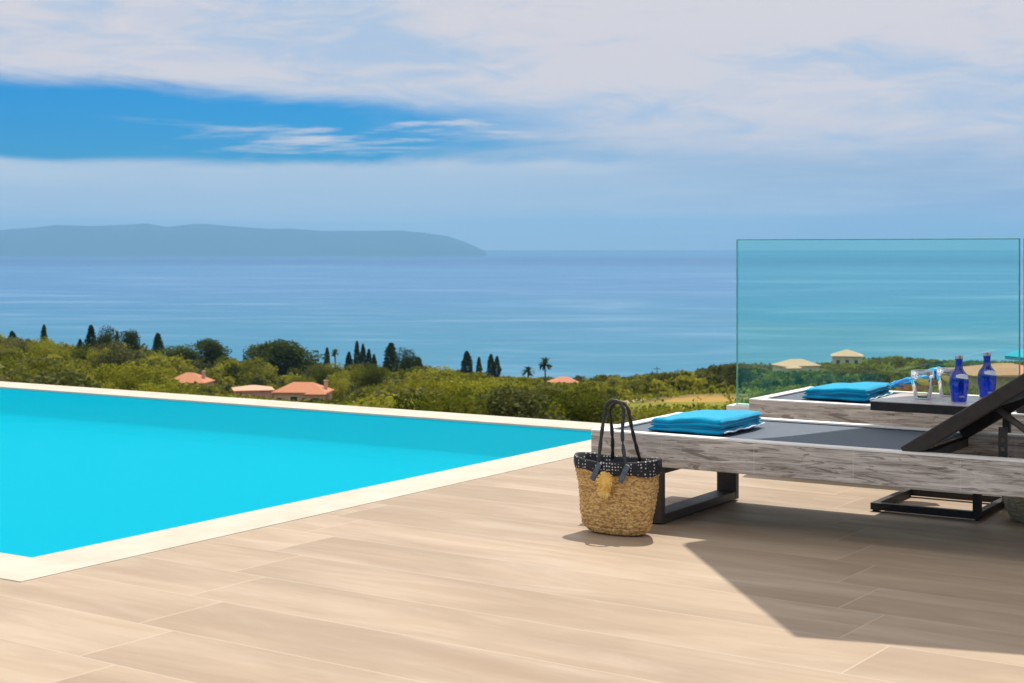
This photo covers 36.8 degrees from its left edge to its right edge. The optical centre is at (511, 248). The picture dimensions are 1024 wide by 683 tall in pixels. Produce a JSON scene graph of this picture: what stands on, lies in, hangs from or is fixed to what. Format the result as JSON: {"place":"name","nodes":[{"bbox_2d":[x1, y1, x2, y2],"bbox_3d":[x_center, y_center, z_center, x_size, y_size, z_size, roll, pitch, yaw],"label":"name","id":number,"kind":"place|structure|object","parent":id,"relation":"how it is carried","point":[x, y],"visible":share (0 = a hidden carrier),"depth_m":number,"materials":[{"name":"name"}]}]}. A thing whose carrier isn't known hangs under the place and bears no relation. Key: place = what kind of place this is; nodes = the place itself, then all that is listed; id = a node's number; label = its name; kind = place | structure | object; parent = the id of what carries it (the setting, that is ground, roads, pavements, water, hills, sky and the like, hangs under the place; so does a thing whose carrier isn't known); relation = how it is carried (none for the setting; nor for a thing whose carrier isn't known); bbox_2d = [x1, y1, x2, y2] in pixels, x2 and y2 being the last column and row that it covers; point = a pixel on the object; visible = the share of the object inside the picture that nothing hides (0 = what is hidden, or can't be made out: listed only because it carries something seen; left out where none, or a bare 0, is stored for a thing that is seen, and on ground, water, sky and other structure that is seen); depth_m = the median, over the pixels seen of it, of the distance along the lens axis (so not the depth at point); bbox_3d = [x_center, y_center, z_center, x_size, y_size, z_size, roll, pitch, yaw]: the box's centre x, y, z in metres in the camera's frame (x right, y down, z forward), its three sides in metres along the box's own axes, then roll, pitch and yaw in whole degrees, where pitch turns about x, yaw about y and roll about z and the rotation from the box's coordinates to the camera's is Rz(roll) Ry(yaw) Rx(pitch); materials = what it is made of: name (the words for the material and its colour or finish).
{"place":"outdoors","nodes":[
{"label":"outdoors","id":0,"kind":"place"},
{"bbox_2d":[0,223,485,256],"bbox_3d":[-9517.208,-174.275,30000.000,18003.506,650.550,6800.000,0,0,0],"label":"island hills","id":1,"kind":"structure","parent":0,"point":[152,240],"depth_m":28333.46,"materials":[{"name":"blue"}]},
{"bbox_2d":[0,458,1023,682],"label":"pool deck","id":2,"kind":"structure","parent":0,"point":[526,575],"depth_m":5.29,"materials":[{"name":"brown wood"}]},
{"bbox_2d":[0,388,591,556],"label":"pool basin","id":3,"kind":"object","parent":2,"relation":"in","point":[79,470],"visible":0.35,"depth_m":10.59,"materials":[{"name":"liquid"}]},
{"bbox_2d":[0,381,616,582],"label":"pool coping","id":4,"kind":"object","parent":3,"relation":"on","point":[18,568],"visible":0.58,"depth_m":7.57,"materials":[{"name":"beige stone"}]},
{"bbox_2d":[574,399,661,535],"bbox_3d":[0.438,0.914,6.486,0.396,0.567,0.240,0,0,31],"label":"straw bag","id":5,"kind":"object","parent":2,"relation":"on","point":[617,495],"visible":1,"depth_m":6.41,"materials":[{"name":"beige wicker"}]},
{"bbox_2d":[726,403,748,409],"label":"parapet kerb","id":6,"kind":"structure","parent":2,"relation":"on","point":[738,406],"depth_m":9.91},
{"bbox_2d":[736,238,1019,404],"bbox_3d":[3.752,0.472,8.526,5.440,1.068,0.017,0,0,33],"label":"glass balustrade","id":7,"kind":"object","parent":6,"relation":"on","point":[839,239],"visible":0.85,"depth_m":9.84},
{"bbox_2d":[591,373,1023,523],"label":"sun lounger","id":8,"kind":"object","parent":2,"relation":"on","point":[960,452],"visible":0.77,"depth_m":6.45,"materials":[{"name":"grey wood"}]},
{"bbox_2d":[647,410,764,434],"bbox_3d":[0.885,0.777,7.001,0.389,0.073,0.474,0,0,33],"label":"folded towel","id":9,"kind":"object","parent":8,"relation":"on","point":[713,422],"visible":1,"depth_m":6.85,"materials":[{"name":"fabric"}]},
{"bbox_2d":[749,386,1023,433],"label":"sun lounger","id":10,"kind":"object","parent":2,"relation":"on","point":[792,404],"visible":0.36,"depth_m":8.04,"materials":[{"name":"grey wood"}]},
{"bbox_2d":[802,382,892,400],"bbox_3d":[1.853,0.777,8.491,0.389,0.073,0.480,0,0,30],"label":"folded towel","id":11,"kind":"object","parent":10,"relation":"on","point":[862,391],"visible":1,"depth_m":8.33,"materials":[{"name":"fabric"}]},
{"bbox_2d":[870,393,1010,520],"bbox_3d":[1.990,0.947,7.134,0.504,0.507,0.522,0,0,33],"label":"side table","id":12,"kind":"object","parent":2,"relation":"on","point":[910,403],"visible":0.66,"depth_m":7.00,"materials":[{"name":"metal"}]},
{"bbox_2d":[891,378,936,390],"bbox_3d":[1.977,0.641,7.523,0.258,0.102,0.144,0,0,3],"label":"woven tray","id":13,"kind":"object","parent":12,"relation":"on","point":[908,387],"visible":0.52,"depth_m":7.47,"materials":[{"name":"wicker"}]},
{"bbox_2d":[887,367,944,386],"bbox_3d":[1.971,0.623,7.523,0.268,0.100,0.110,0,0,3],"label":"folded scarf","id":14,"kind":"object","parent":13,"relation":"in","point":[906,380],"visible":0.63,"depth_m":7.49,"materials":[{"name":"blue fabric"}]},
{"bbox_2d":[911,370,933,398],"bbox_3d":[1.899,0.627,7.126,0.106,0.130,0.106,0,0,0],"label":"tumbler","id":15,"kind":"object","parent":12,"relation":"on","point":[925,382],"visible":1,"depth_m":7.10,"materials":[{"name":"clear glass"}]},
{"bbox_2d":[936,367,953,396],"bbox_3d":[2.056,0.627,7.261,0.106,0.130,0.106,0,0,0],"label":"tumbler","id":16,"kind":"object","parent":12,"relation":"on","point":[939,377],"visible":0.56,"depth_m":7.24,"materials":[{"name":"clear glass"}]},
{"bbox_2d":[949,355,968,401],"bbox_3d":[2.029,0.588,6.993,0.087,0.210,0.087,0,0,-20],"label":"water bottle","id":17,"kind":"object","parent":12,"relation":"on","point":[958,382],"visible":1,"depth_m":6.96,"materials":[{"name":"blue glass"}]},
{"bbox_2d":[977,352,996,397],"bbox_3d":[2.219,0.588,7.193,0.087,0.210,0.087,0,0,-20],"label":"water bottle","id":18,"kind":"object","parent":12,"relation":"on","point":[987,378],"visible":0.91,"depth_m":7.17,"materials":[{"name":"blue glass"}]},
{"bbox_2d":[1003,496,1023,522],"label":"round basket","id":19,"kind":"object","parent":2,"relation":"on","point":[1014,506],"visible":0.46,"depth_m":6.74,"materials":[{"name":"wicker"}]},
{"bbox_2d":[0,250,1023,379],"bbox_3d":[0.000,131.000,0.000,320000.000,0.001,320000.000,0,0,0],"label":"sea","id":20,"kind":"structure","parent":0,"point":[588,314],"depth_m":3634.98,"materials":[{"name":"liquid"}]},
{"bbox_2d":[0,0,1023,249],"label":"sky","id":21,"kind":"structure","parent":0,"point":[482,124],"materials":[{"name":"blue"}]},
{"bbox_2d":[624,384,750,417],"bbox_3d":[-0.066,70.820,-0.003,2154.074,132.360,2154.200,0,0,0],"label":"terrain","id":22,"kind":"structure","parent":0,"point":[720,400],"depth_m":248.67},
{"bbox_2d":[0,337,17,348],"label":"olive tree","id":23,"kind":"object","parent":22,"relation":"on","point":[10,342],"visible":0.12,"depth_m":292.99,"materials":[{"name":"green plant"}]},
{"bbox_2d":[4,336,31,353],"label":"olive tree","id":24,"kind":"object","parent":22,"relation":"on","point":[22,344],"visible":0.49,"depth_m":356.25,"materials":[{"name":"green plant"}]},
{"bbox_2d":[1,353,42,370],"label":"bushy tree","id":25,"kind":"object","parent":22,"relation":"on","point":[8,366],"visible":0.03,"depth_m":170.97,"materials":[{"name":"green plant"}]},
{"bbox_2d":[0,367,56,382],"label":"olive tree","id":26,"kind":"object","parent":22,"relation":"on","point":[12,373],"visible":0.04,"depth_m":79.59,"materials":[{"name":"green plant"}]},
{"bbox_2d":[7,356,63,375],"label":"olive tree","id":27,"kind":"object","parent":22,"relation":"on","point":[21,360],"visible":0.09,"depth_m":124.63,"materials":[{"name":"green plant"}]},
{"bbox_2d":[21,357,53,373],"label":"bushy tree","id":28,"kind":"object","parent":22,"relation":"on","point":[40,365],"visible":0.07,"depth_m":104.83,"materials":[{"name":"green plant"}]},
{"bbox_2d":[13,366,64,383],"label":"bushy tree","id":29,"kind":"object","parent":22,"relation":"on","point":[32,372],"visible":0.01,"depth_m":73.67,"materials":[{"name":"green plant"}]},
{"bbox_2d":[25,336,69,362],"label":"bushy tree","id":30,"kind":"object","parent":22,"relation":"on","point":[45,343],"visible":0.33,"depth_m":312.73,"materials":[{"name":"green plant"}]},
{"bbox_2d":[34,344,72,361],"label":"bushy tree","id":31,"kind":"object","parent":22,"relation":"on","point":[44,352],"visible":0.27,"depth_m":290.66,"materials":[{"name":"green plant"}]},
{"bbox_2d":[26,361,90,378],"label":"bushy tree","id":32,"kind":"object","parent":22,"relation":"on","point":[67,365],"visible":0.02,"depth_m":86.67,"materials":[{"name":"green plant"}]},
{"bbox_2d":[19,369,100,387],"bbox_3d":[-17.648,6.785,59.418,4.215,4.376,4.193,0,0,14],"label":"olive tree","id":33,"kind":"object","parent":22,"relation":"on","point":[63,382],"visible":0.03,"depth_m":59.23,"materials":[{"name":"green plant"}]},
{"bbox_2d":[32,357,92,375],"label":"olive tree","id":34,"kind":"object","parent":22,"relation":"on","point":[65,363],"visible":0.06,"depth_m":116.90,"materials":[{"name":"green plant"}]},
{"bbox_2d":[17,370,108,388],"bbox_3d":[-14.685,6.325,53.108,4.907,4.382,4.215,0,0,-12],"label":"olive tree","id":35,"kind":"object","parent":22,"relation":"on","point":[58,377],"visible":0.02,"depth_m":52.76,"materials":[{"name":"green plant"}]},
{"bbox_2d":[38,369,100,387],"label":"olive tree","id":36,"kind":"object","parent":22,"relation":"on","point":[75,373],"visible":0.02,"depth_m":66.26,"materials":[{"name":"green plant"}]},
{"bbox_2d":[84,325,96,346],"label":"cypress tree","id":37,"kind":"object","parent":22,"relation":"on","point":[90,336],"visible":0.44,"depth_m":481.60,"materials":[{"name":"green plant"}]},
{"bbox_2d":[86,347,111,366],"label":"bushy tree","id":38,"kind":"object","parent":22,"relation":"on","point":[91,356],"visible":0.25,"depth_m":340.78,"materials":[{"name":"green plant"}]},
{"bbox_2d":[91,324,118,346],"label":"pine tree","id":39,"kind":"object","parent":22,"relation":"on","point":[106,338],"visible":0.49,"depth_m":453.03,"materials":[{"name":"green plant"}]},
{"bbox_2d":[85,343,136,367],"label":"olive tree","id":40,"kind":"object","parent":22,"relation":"on","point":[118,358],"visible":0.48,"depth_m":285.86,"materials":[{"name":"green plant"}]},
{"bbox_2d":[94,341,128,362],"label":"olive tree","id":41,"kind":"object","parent":22,"relation":"on","point":[114,345],"visible":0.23,"depth_m":374.34,"materials":[{"name":"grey plant"}]},
{"bbox_2d":[91,362,149,387],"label":"bushy tree","id":42,"kind":"object","parent":22,"relation":"on","point":[102,375],"visible":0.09,"depth_m":110.60,"materials":[{"name":"green plant"}]},
{"bbox_2d":[104,374,148,390],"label":"bushy tree","id":43,"kind":"object","parent":22,"relation":"on","point":[131,385],"visible":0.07,"depth_m":101.29,"materials":[{"name":"green plant"}]},
{"bbox_2d":[117,329,141,352],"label":"pine tree","id":44,"kind":"object","parent":22,"relation":"on","point":[130,339],"visible":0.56,"depth_m":454.87,"materials":[{"name":"green plant"}]},
{"bbox_2d":[91,360,175,384],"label":"bushy tree","id":45,"kind":"object","parent":22,"relation":"on","point":[149,370],"visible":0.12,"depth_m":145.90,"materials":[{"name":"green plant"}]},
{"bbox_2d":[103,366,165,391],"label":"bushy tree","id":46,"kind":"object","parent":22,"relation":"on","point":[122,372],"visible":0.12,"depth_m":106.53,"materials":[{"name":"green plant"}]},
{"bbox_2d":[132,383,170,392],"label":"bushy tree","id":47,"kind":"object","parent":22,"relation":"on","point":[156,387],"visible":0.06,"depth_m":86.89,"materials":[{"name":"green plant"}]},
{"bbox_2d":[151,333,164,352],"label":"cypress tree","id":48,"kind":"object","parent":22,"relation":"on","point":[158,342],"visible":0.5,"depth_m":486.58,"materials":[{"name":"green plant"}]},
{"bbox_2d":[141,377,188,392],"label":"bushy tree","id":49,"kind":"object","parent":22,"relation":"on","point":[168,385],"visible":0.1,"depth_m":121.23,"materials":[{"name":"green plant"}]},
{"bbox_2d":[153,383,201,394],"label":"bushy tree","id":50,"kind":"object","parent":22,"relation":"on","point":[186,389],"visible":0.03,"depth_m":80.54,"materials":[{"name":"green plant"}]},
{"bbox_2d":[155,343,210,363],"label":"pine tree","id":51,"kind":"object","parent":22,"relation":"on","point":[190,353],"visible":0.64,"depth_m":456.22,"materials":[{"name":"green plant"}]},
{"bbox_2d":[174,371,214,385],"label":"hillside house","id":52,"kind":"structure","parent":22,"relation":"on","point":[202,379],"depth_m":365.32,"materials":[{"name":"tile"}]},
{"bbox_2d":[191,338,231,366],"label":"pine tree","id":53,"kind":"object","parent":22,"relation":"on","point":[215,351],"visible":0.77,"depth_m":459.29,"materials":[{"name":"green plant"}]},
{"bbox_2d":[231,385,274,397],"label":"hillside house","id":54,"kind":"structure","parent":22,"relation":"on","point":[258,390],"depth_m":337.36,"materials":[{"name":"orange paint"}]},
{"bbox_2d":[239,358,274,379],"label":"bushy tree","id":55,"kind":"object","parent":22,"relation":"on","point":[252,368],"visible":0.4,"depth_m":405.71,"materials":[{"name":"green plant"}]},
{"bbox_2d":[239,342,288,375],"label":"pine tree","id":56,"kind":"object","parent":22,"relation":"on","point":[254,351],"visible":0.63,"depth_m":462.14,"materials":[{"name":"green plant"}]},
{"bbox_2d":[255,338,325,375],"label":"pine tree","id":57,"kind":"object","parent":22,"relation":"on","point":[295,356],"visible":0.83,"depth_m":461.24,"materials":[{"name":"green plant"}]},
{"bbox_2d":[285,374,316,384],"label":"bushy tree","id":58,"kind":"object","parent":22,"relation":"on","point":[301,379],"visible":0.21,"depth_m":362.42,"materials":[{"name":"green plant"}]},
{"bbox_2d":[271,380,333,400],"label":"hillside house","id":59,"kind":"structure","parent":22,"relation":"on","point":[297,391],"depth_m":328.79,"materials":[{"name":"tile"}]},
{"bbox_2d":[301,362,327,377],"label":"olive tree","id":60,"kind":"object","parent":22,"relation":"on","point":[307,372],"visible":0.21,"depth_m":435.66,"materials":[{"name":"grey plant"}]},
{"bbox_2d":[307,362,343,387],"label":"bushy tree","id":61,"kind":"object","parent":22,"relation":"on","point":[322,374],"visible":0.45,"depth_m":370.81,"materials":[{"name":"green plant"}]},
{"bbox_2d":[324,362,348,386],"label":"bushy tree","id":62,"kind":"object","parent":22,"relation":"on","point":[332,364],"visible":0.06,"depth_m":408.93,"materials":[{"name":"green plant"}]},
{"bbox_2d":[326,373,350,399],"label":"bushy tree","id":63,"kind":"object","parent":22,"relation":"on","point":[338,391],"visible":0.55,"depth_m":342.66,"materials":[{"name":"green plant"}]},
{"bbox_2d":[331,370,353,400],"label":"bushy tree","id":64,"kind":"object","parent":22,"relation":"on","point":[339,374],"visible":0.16,"depth_m":358.37,"materials":[{"name":"green plant"}]},
{"bbox_2d":[353,341,360,364],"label":"cypress tree","id":65,"kind":"object","parent":22,"relation":"on","point":[356,355],"visible":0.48,"depth_m":516.79,"materials":[{"name":"green plant"}]},
{"bbox_2d":[359,344,365,363],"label":"cypress tree","id":66,"kind":"object","parent":22,"relation":"on","point":[362,356],"visible":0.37,"depth_m":517.07,"materials":[{"name":"green plant"}]},
{"bbox_2d":[349,386,378,400],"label":"olive tree","id":67,"kind":"object","parent":22,"relation":"on","point":[359,390],"visible":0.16,"depth_m":125.86,"materials":[{"name":"green plant"}]},
{"bbox_2d":[345,363,390,390],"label":"bushy tree","id":68,"kind":"object","parent":22,"relation":"on","point":[357,372],"visible":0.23,"depth_m":300.12,"materials":[{"name":"green plant"}]},
{"bbox_2d":[357,364,391,389],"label":"bushy tree","id":69,"kind":"object","parent":22,"relation":"on","point":[374,376],"visible":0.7,"depth_m":293.10,"materials":[{"name":"green plant"}]},
{"bbox_2d":[356,382,404,402],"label":"bushy tree","id":70,"kind":"object","parent":22,"relation":"on","point":[369,390],"visible":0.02,"depth_m":82.02,"materials":[{"name":"green plant"}]},
{"bbox_2d":[382,342,399,371],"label":"cypress tree","id":71,"kind":"object","parent":22,"relation":"on","point":[390,353],"visible":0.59,"depth_m":517.28,"materials":[{"name":"green plant"}]},
{"bbox_2d":[347,392,439,408],"bbox_3d":[-4.630,7.302,59.672,4.961,3.715,4.756,0,0,11],"label":"bushy tree","id":72,"kind":"object","parent":22,"relation":"on","point":[372,403],"visible":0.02,"depth_m":59.16,"materials":[{"name":"green plant"}]},
{"bbox_2d":[360,385,447,408],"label":"olive tree","id":73,"kind":"object","parent":22,"relation":"on","point":[406,391],"visible":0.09,"depth_m":70.77,"materials":[{"name":"green plant"}]},
{"bbox_2d":[393,348,421,371],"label":"pine tree","id":74,"kind":"object","parent":22,"relation":"on","point":[409,362],"visible":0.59,"depth_m":468.51,"materials":[{"name":"green plant"}]},
{"bbox_2d":[389,388,438,409],"bbox_3d":[-3.558,6.944,55.569,3.229,3.798,2.273,0,0,28],"label":"bushy tree","id":75,"kind":"object","parent":22,"relation":"on","point":[406,406],"visible":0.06,"depth_m":55.23,"materials":[{"name":"green plant"}]},
{"bbox_2d":[392,371,465,392],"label":"bushy tree","id":76,"kind":"object","parent":22,"relation":"on","point":[442,375],"visible":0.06,"depth_m":95.80,"materials":[{"name":"green plant"}]},
{"bbox_2d":[404,366,469,403],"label":"bushy tree","id":77,"kind":"object","parent":22,"relation":"on","point":[431,384],"visible":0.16,"depth_m":77.67,"materials":[{"name":"green plant"}]},
{"bbox_2d":[413,387,493,415],"bbox_3d":[-2.450,6.248,48.403,3.852,3.854,3.408,0,0,1],"label":"bushy tree","id":78,"kind":"object","parent":22,"relation":"on","point":[458,408],"visible":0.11,"depth_m":48.24,"materials":[{"name":"green plant"}]},
{"bbox_2d":[441,385,483,412],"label":"bushy tree","id":79,"kind":"object","parent":22,"relation":"on","point":[469,393],"visible":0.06,"depth_m":66.17,"materials":[{"name":"green plant"}]},
{"bbox_2d":[460,351,473,372],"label":"cypress tree","id":80,"kind":"object","parent":22,"relation":"on","point":[466,360],"visible":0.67,"depth_m":538.92,"materials":[{"name":"green plant"}]},
{"bbox_2d":[444,373,489,387],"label":"bushy tree","id":81,"kind":"object","parent":22,"relation":"on","point":[468,377],"visible":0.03,"depth_m":122.83,"materials":[{"name":"green plant"}]},
{"bbox_2d":[454,377,503,395],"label":"bushy tree","id":82,"kind":"object","parent":22,"relation":"on","point":[480,385],"visible":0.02,"depth_m":83.42,"materials":[{"name":"green plant"}]},
{"bbox_2d":[485,354,495,376],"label":"cypress tree","id":83,"kind":"object","parent":22,"relation":"on","point":[490,365],"visible":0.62,"depth_m":539.22,"materials":[{"name":"green plant"}]},
{"bbox_2d":[468,380,515,409],"bbox_3d":[-0.963,7.302,62.112,2.790,4.045,3.154,0,0,35],"label":"bushy tree","id":84,"kind":"object","parent":22,"relation":"on","point":[486,384],"visible":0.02,"depth_m":62.44,"materials":[{"name":"green plant"}]},
{"bbox_2d":[494,356,501,376],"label":"cypress tree","id":85,"kind":"object","parent":22,"relation":"on","point":[497,370],"visible":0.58,"depth_m":539.35,"materials":[{"name":"green plant"}]},
{"bbox_2d":[0,339,1011,410],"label":"distant olive grove","id":86,"kind":"object","parent":22,"relation":"on","point":[827,378],"visible":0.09,"depth_m":368.64,"materials":[{"name":"green plant"}]},
{"bbox_2d":[0,334,1023,419],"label":"distant wood","id":87,"kind":"object","parent":22,"relation":"on","point":[225,366],"visible":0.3,"depth_m":355.83,"materials":[{"name":"green plant"}]},
{"bbox_2d":[474,382,570,420],"bbox_3d":[0.103,6.642,54.115,4.041,3.870,4.062,0,0,-44],"label":"olive tree","id":88,"kind":"object","parent":22,"relation":"on","point":[500,405],"visible":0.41,"depth_m":53.83,"materials":[{"name":"green plant"}]},
{"bbox_2d":[510,400,565,420],"bbox_3d":[0.909,7.390,60.139,2.879,3.217,3.254,0,0,8],"label":"bushy tree","id":89,"kind":"object","parent":22,"relation":"on","point":[556,410],"visible":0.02,"depth_m":59.37,"materials":[{"name":"green plant"}]},
{"bbox_2d":[538,357,552,383],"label":"palm tree","id":90,"kind":"object","parent":22,"relation":"on","point":[544,362],"visible":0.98,"depth_m":479.56,"materials":[{"name":"green plant"}]},
{"bbox_2d":[531,384,569,395],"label":"olive tree","id":91,"kind":"object","parent":22,"relation":"on","point":[548,387],"visible":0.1,"depth_m":120.17,"materials":[{"name":"green plant"}]},
{"bbox_2d":[547,376,578,382],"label":"hillside house","id":92,"kind":"structure","parent":22,"relation":"on","point":[566,379],"depth_m":517.67,"materials":[{"name":"tile"}]},
{"bbox_2d":[536,385,601,416],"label":"bushy tree","id":93,"kind":"object","parent":22,"relation":"on","point":[566,394],"visible":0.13,"depth_m":84.88,"materials":[{"name":"green plant"}]},
{"bbox_2d":[161,359,996,416],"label":"ground scrub","id":94,"kind":"object","parent":22,"relation":"on","point":[722,390],"visible":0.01,"depth_m":265.12,"materials":[{"name":"green plant"}]},
{"bbox_2d":[547,388,622,423],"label":"bushy tree","id":95,"kind":"object","parent":22,"relation":"on","point":[576,406],"visible":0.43,"depth_m":70.33,"materials":[{"name":"green plant"}]},
{"bbox_2d":[636,408,683,420],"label":"bushy tree","id":96,"kind":"object","parent":22,"relation":"on","point":[653,413],"visible":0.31,"depth_m":84.14,"materials":[{"name":"green plant"}]},
{"bbox_2d":[719,362,757,387],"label":"olive tree","id":97,"kind":"object","parent":22,"relation":"on","point":[729,369],"visible":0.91,"depth_m":286.46,"materials":[{"name":"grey plant"}]},
{"bbox_2d":[720,394,765,407],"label":"bushy tree","id":98,"kind":"object","parent":22,"relation":"on","point":[746,401],"visible":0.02,"depth_m":72.80,"materials":[{"name":"green plant"}]},
{"bbox_2d":[770,359,821,371],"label":"hillside house","id":99,"kind":"structure","parent":22,"relation":"on","point":[796,365],"depth_m":420.34,"materials":[{"name":"beige paint"}]},
{"bbox_2d":[831,349,863,364],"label":"hillside house","id":100,"kind":"structure","parent":22,"relation":"on","point":[846,356],"depth_m":455.68,"materials":[{"name":"beige paint"}]},
{"bbox_2d":[835,363,880,381],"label":"bushy tree","id":101,"kind":"object","parent":22,"relation":"on","point":[862,370],"visible":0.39,"depth_m":300.06,"materials":[{"name":"green plant"}]},
{"bbox_2d":[944,363,1023,387],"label":"stone house","id":102,"kind":"structure","parent":22,"relation":"on","point":[1006,373],"depth_m":159.06,"materials":[{"name":"ceramic"}]},
{"bbox_2d":[1005,349,1023,360],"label":"garden parasol","id":103,"kind":"object","parent":22,"relation":"on","point":[1013,355],"visible":0.88,"depth_m":58.26,"materials":[{"name":"teal fabric"}]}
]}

